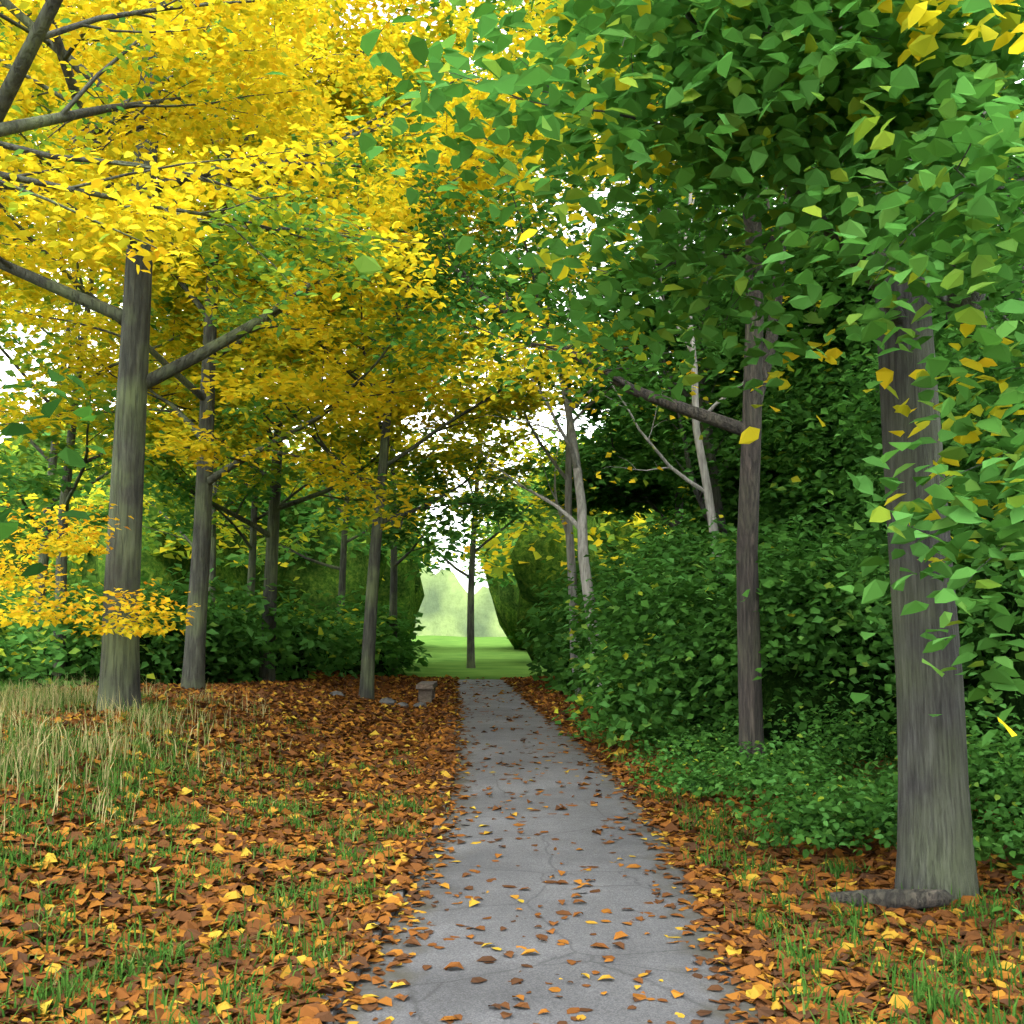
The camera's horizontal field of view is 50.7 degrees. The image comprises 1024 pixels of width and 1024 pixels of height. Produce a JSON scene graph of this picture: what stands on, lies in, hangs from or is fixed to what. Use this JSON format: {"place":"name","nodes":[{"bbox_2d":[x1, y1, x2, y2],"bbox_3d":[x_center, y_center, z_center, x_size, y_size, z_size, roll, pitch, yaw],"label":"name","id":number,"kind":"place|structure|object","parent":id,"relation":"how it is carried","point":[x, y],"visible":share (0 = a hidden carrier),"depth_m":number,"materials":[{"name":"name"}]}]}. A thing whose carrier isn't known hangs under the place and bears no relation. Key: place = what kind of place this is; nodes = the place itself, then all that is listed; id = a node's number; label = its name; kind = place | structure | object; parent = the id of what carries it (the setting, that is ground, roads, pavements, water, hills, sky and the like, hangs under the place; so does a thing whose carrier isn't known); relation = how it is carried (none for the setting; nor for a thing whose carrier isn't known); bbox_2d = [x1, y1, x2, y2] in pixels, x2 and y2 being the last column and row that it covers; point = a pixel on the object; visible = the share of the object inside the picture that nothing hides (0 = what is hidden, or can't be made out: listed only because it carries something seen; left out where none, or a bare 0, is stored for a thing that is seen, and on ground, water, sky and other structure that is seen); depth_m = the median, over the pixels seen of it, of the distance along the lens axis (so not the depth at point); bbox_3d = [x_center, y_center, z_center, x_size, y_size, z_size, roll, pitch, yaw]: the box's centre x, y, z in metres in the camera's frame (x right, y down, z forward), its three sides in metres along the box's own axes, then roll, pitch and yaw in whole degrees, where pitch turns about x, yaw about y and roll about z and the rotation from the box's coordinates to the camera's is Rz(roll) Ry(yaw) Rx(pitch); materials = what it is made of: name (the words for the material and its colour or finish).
{"place":"outdoors","nodes":[
{"label":"outdoors","id":0,"kind":"place"},
{"bbox_2d":[0,635,1023,1023],"bbox_3d":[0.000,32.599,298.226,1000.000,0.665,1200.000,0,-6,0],"label":"ground","id":1,"kind":"structure","parent":0,"point":[498,657],"depth_m":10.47,"materials":[{"name":"green plant"}]},
{"bbox_2d":[0,86,29,170],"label":"tree","id":2,"kind":"object","parent":1,"relation":"on","point":[26,91],"visible":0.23,"depth_m":8.99,"materials":[{"name":"yellow plant"}]},
{"bbox_2d":[0,0,34,48],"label":"tree","id":3,"kind":"object","parent":1,"relation":"on","point":[17,2],"visible":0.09,"depth_m":17.97,"materials":[{"name":"yellow plant"}]},
{"bbox_2d":[0,116,312,644],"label":"tree","id":4,"kind":"object","parent":1,"relation":"on","point":[43,559],"visible":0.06,"depth_m":23.54,"materials":[{"name":"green plant"}]},
{"bbox_2d":[0,5,350,463],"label":"tree","id":5,"kind":"object","parent":1,"relation":"on","point":[15,414],"visible":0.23,"depth_m":17.06,"materials":[{"name":"yellow plant"}]},
{"bbox_2d":[8,242,361,605],"bbox_3d":[-9.418,-2.530,37.111,12.315,15.730,11.301,-3,-7,28],"label":"tree","id":6,"kind":"object","parent":1,"relation":"on","point":[150,539],"visible":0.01,"depth_m":36.02,"materials":[{"name":"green plant"}]},
{"bbox_2d":[0,0,423,334],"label":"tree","id":7,"kind":"object","parent":1,"relation":"on","point":[60,162],"visible":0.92,"depth_m":8.47,"materials":[{"name":"yellow plant"}]},
{"bbox_2d":[0,368,105,576],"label":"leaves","id":8,"kind":"object","parent":7,"relation":"attached to","point":[69,456],"visible":1,"depth_m":4.20,"materials":[{"name":"green plant"}]},
{"bbox_2d":[0,1,426,675],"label":"tree","id":9,"kind":"object","parent":1,"relation":"on","point":[68,487],"visible":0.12,"depth_m":18.60,"materials":[{"name":"yellow plant"}]},
{"bbox_2d":[0,494,431,691],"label":"bushes","id":10,"kind":"object","parent":1,"relation":"on","point":[328,642],"visible":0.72,"depth_m":21.22,"materials":[{"name":"green plant"}]},
{"bbox_2d":[0,0,484,342],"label":"leaves","id":11,"kind":"object","parent":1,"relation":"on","point":[39,33],"visible":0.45,"depth_m":8.64,"materials":[{"name":"yellow plant"}]},
{"bbox_2d":[36,204,470,611],"bbox_3d":[-7.181,-2.376,29.123,12.633,13.748,11.855,0,-6,0],"label":"tree","id":12,"kind":"object","parent":1,"relation":"on","point":[251,544],"visible":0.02,"depth_m":28.06,"materials":[{"name":"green plant"}]},
{"bbox_2d":[0,0,542,689],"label":"tree","id":13,"kind":"object","parent":1,"relation":"on","point":[210,414],"visible":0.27,"depth_m":16.92,"materials":[{"name":"yellow plant"}]},
{"bbox_2d":[35,16,527,680],"bbox_3d":[-5.271,-3.368,25.399,11.456,14.942,13.797,0,-6,0],"label":"tree","id":14,"kind":"object","parent":1,"relation":"on","point":[275,480],"visible":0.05,"depth_m":23.08,"materials":[{"name":"yellow plant"}]},
{"bbox_2d":[0,0,631,711],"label":"tree","id":15,"kind":"object","parent":1,"relation":"on","point":[120,654],"visible":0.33,"depth_m":12.21,"materials":[{"name":"yellow plant"}]},
{"bbox_2d":[172,229,515,613],"bbox_3d":[-5.764,-2.105,36.969,12.366,14.891,12.906,0,-6,0],"label":"tree","id":16,"kind":"object","parent":1,"relation":"on","point":[240,559],"visible":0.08,"depth_m":37.84,"materials":[{"name":"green plant"}]},
{"bbox_2d":[0,346,699,661],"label":"trees","id":17,"kind":"object","parent":1,"relation":"on","point":[511,563],"visible":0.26,"depth_m":46.78,"materials":[{"name":"green plant"}]},
{"bbox_2d":[69,0,650,698],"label":"tree","id":18,"kind":"object","parent":1,"relation":"on","point":[485,504],"visible":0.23,"depth_m":20.70,"materials":[{"name":"yellow plant"}]},
{"bbox_2d":[330,691,426,706],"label":"rocks","id":19,"kind":"object","parent":1,"relation":"on","point":[390,701],"visible":0.56,"depth_m":19.92,"materials":[{"name":"grey stone"}]},
{"bbox_2d":[320,715,452,1023],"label":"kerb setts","id":20,"kind":"structure","parent":1,"relation":"on","point":[402,892],"depth_m":5.27,"materials":[{"name":"grey stone"}]},
{"bbox_2d":[276,273,538,670],"bbox_3d":[-3.825,-1.838,33.344,10.396,13.919,11.695,0,-6,0],"label":"tree","id":21,"kind":"object","parent":1,"relation":"on","point":[453,536],"visible":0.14,"depth_m":32.69,"materials":[{"name":"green plant"}]},
{"bbox_2d":[416,681,437,701],"bbox_3d":[-1.711,3.642,21.738,0.340,0.415,1.300,0,-6,0],"label":"stone pedestal","id":22,"kind":"object","parent":1,"relation":"on","point":[426,691],"visible":0.81,"depth_m":21.24,"materials":[{"name":"grey stone"}]},
{"bbox_2d":[414,562,506,636],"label":"tree line","id":23,"kind":"object","parent":1,"relation":"on","point":[443,608],"visible":0.04,"depth_m":147.10,"materials":[{"name":"green plant"}]},
{"bbox_2d":[359,266,596,667],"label":"tree","id":24,"kind":"object","parent":1,"relation":"on","point":[470,575],"visible":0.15,"depth_m":39.92,"materials":[{"name":"green plant"}]},
{"bbox_2d":[0,669,1023,1023],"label":"fallen leaves","id":25,"kind":"object","parent":1,"relation":"on","point":[298,699],"visible":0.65,"depth_m":6.21,"materials":[{"name":"brown plant"}]},
{"bbox_2d":[428,207,677,697],"bbox_3d":[1.634,-1.680,23.190,5.538,11.625,5.209,-3,-7,29],"label":"tree","id":26,"kind":"object","parent":1,"relation":"on","point":[568,527],"visible":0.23,"depth_m":23.31,"materials":[{"name":"green plant"}]},
{"bbox_2d":[441,180,678,686],"bbox_3d":[1.050,-1.714,22.151,7.212,11.509,6.519,-5,-8,41],"label":"tree","id":27,"kind":"object","parent":1,"relation":"on","point":[580,524],"visible":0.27,"depth_m":20.83,"materials":[{"name":"green plant"}]},
{"bbox_2d":[248,0,1023,779],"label":"tree","id":28,"kind":"object","parent":1,"relation":"on","point":[524,340],"visible":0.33,"depth_m":10.81,"materials":[{"name":"green plant"}]},
{"bbox_2d":[267,0,1023,900],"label":"tree","id":29,"kind":"object","parent":1,"relation":"on","point":[887,110],"visible":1,"depth_m":4.70,"materials":[{"name":"green plant"}]},
{"bbox_2d":[522,157,780,552],"bbox_3d":[4.344,-2.989,29.990,9.094,15.246,8.947,-2,-6,19],"label":"tree","id":30,"kind":"object","parent":1,"relation":"on","point":[611,435],"visible":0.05,"depth_m":30.61,"materials":[{"name":"green plant"}]},
{"bbox_2d":[498,0,856,535],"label":"tree","id":31,"kind":"object","parent":1,"relation":"on","point":[706,388],"visible":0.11,"depth_m":18.82,"materials":[{"name":"green plant"}]},
{"bbox_2d":[569,0,855,584],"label":"tree","id":32,"kind":"object","parent":1,"relation":"on","point":[706,489],"visible":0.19,"depth_m":16.00,"materials":[{"name":"green plant"}]},
{"bbox_2d":[507,159,1023,920],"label":"bushes","id":33,"kind":"object","parent":1,"relation":"on","point":[659,657],"visible":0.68,"depth_m":11.72,"materials":[{"name":"green plant"}]},
{"bbox_2d":[726,6,1023,577],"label":"tree","id":34,"kind":"object","parent":1,"relation":"on","point":[874,429],"visible":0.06,"depth_m":14.49,"materials":[{"name":"green plant"}]},
{"bbox_2d":[741,21,1023,440],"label":"tree","id":35,"kind":"object","parent":1,"relation":"on","point":[941,299],"visible":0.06,"depth_m":10.75,"materials":[{"name":"green plant"}]},
{"bbox_2d":[830,889,953,909],"bbox_3d":[2.046,2.085,5.843,0.648,0.144,0.110,-3,-7,25],"label":"fallen log","id":36,"kind":"object","parent":1,"relation":"on","point":[917,899],"visible":0.86,"depth_m":5.79,"materials":[{"name":"grey wood"}]},
{"bbox_2d":[0,0,1023,593],"label":"sky","id":37,"kind":"structure","parent":0,"point":[4,365],"materials":[{"name":"white"}]},
{"bbox_2d":[334,679,764,1023],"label":"path","id":38,"kind":"structure","parent":0,"point":[436,992],"depth_m":5.84,"materials":[{"name":"concrete"}]},
{"bbox_2d":[831,11,985,323],"bbox_3d":[1.523,-2.311,5.850,3.046,2.260,0.828,2,-6,-21],"label":"tree limb","id":39,"kind":"object","parent":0,"point":[974,297],"visible":0.03,"depth_m":6.38,"materials":[{"name":"brown wood"}]}
]}

